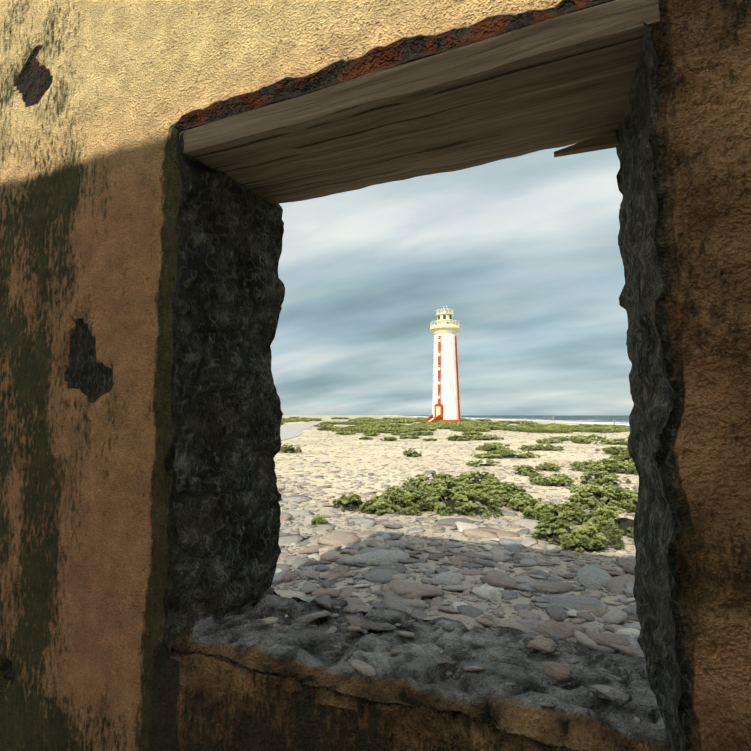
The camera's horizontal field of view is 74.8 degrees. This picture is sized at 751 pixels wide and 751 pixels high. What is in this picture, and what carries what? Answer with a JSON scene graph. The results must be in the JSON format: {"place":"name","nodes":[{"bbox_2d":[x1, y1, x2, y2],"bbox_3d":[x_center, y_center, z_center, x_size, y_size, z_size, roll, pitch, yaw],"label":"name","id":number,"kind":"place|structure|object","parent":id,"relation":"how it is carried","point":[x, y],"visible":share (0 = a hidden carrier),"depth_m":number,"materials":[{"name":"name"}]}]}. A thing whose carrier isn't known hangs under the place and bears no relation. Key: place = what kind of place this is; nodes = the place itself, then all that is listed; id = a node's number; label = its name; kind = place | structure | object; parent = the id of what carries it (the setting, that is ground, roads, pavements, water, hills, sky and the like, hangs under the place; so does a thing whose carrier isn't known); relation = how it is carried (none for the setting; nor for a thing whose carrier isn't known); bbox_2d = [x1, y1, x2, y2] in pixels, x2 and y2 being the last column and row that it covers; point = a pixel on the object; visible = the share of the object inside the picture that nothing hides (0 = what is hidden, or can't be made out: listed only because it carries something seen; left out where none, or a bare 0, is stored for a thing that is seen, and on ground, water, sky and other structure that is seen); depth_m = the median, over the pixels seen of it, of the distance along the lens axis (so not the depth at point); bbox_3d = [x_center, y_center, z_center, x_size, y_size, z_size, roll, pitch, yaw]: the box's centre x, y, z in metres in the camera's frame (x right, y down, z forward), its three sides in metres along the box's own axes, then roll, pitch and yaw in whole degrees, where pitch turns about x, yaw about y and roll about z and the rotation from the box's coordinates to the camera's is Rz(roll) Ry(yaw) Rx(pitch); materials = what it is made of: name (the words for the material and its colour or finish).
{"place":"outdoors","nodes":[
{"label":"outdoors","id":0,"kind":"place"},
{"bbox_2d":[280,417,347,439],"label":"path","id":1,"kind":"structure","parent":0,"point":[288,431],"depth_m":54.79,"materials":[{"name":"beige sand"}]},
{"bbox_2d":[270,143,633,414],"label":"sky","id":2,"kind":"structure","parent":0,"point":[524,251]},
{"bbox_2d":[271,415,640,651],"bbox_3d":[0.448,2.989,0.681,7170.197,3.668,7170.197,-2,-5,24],"label":"ground","id":3,"kind":"structure","parent":0,"point":[380,450],"depth_m":12.19,"materials":[{"name":"beige sand"}]},
{"bbox_2d":[0,0,750,750],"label":"ruin wall","id":4,"kind":"structure","parent":3,"relation":"on","point":[142,290],"depth_m":1.36,"materials":[{"name":"paint"}]},
{"bbox_2d":[179,0,659,204],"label":"wooden lintel","id":5,"kind":"structure","parent":4,"relation":"attached to","point":[561,81],"depth_m":1.24,"materials":[{"name":"brown wood"}]},
{"bbox_2d":[222,430,643,723],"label":"rubble rocks","id":6,"kind":"object","parent":3,"relation":"on","point":[392,588],"visible":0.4,"depth_m":4.63,"materials":[{"name":"grey stone"}]},
{"bbox_2d":[424,303,462,421],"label":"lighthouse","id":7,"kind":"object","parent":3,"relation":"on","point":[445,329],"visible":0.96,"depth_m":89.66,"materials":[{"name":"white paint"}]},
{"bbox_2d":[362,415,615,424],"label":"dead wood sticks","id":8,"kind":"object","parent":3,"relation":"on","point":[470,419],"visible":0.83,"depth_m":69.40,"materials":[{"name":"brown wood"}]},
{"bbox_2d":[279,444,637,551],"bbox_3d":[1.181,2.419,13.345,7.100,0.453,16.252,1,-5,-13],"label":"shrub","id":9,"kind":"object","parent":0,"point":[496,491],"depth_m":7.74,"materials":[{"name":"green plant"}]},
{"bbox_2d":[281,417,637,474],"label":"shrub","id":10,"kind":"object","parent":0,"point":[369,424],"depth_m":37.21,"materials":[{"name":"green plant"}]},
{"bbox_2d":[383,415,629,425],"bbox_3d":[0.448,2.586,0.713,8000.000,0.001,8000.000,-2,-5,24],"label":"sea","id":11,"kind":"structure","parent":0,"point":[603,419],"depth_m":357.28,"materials":[{"name":"liquid"}]}
]}

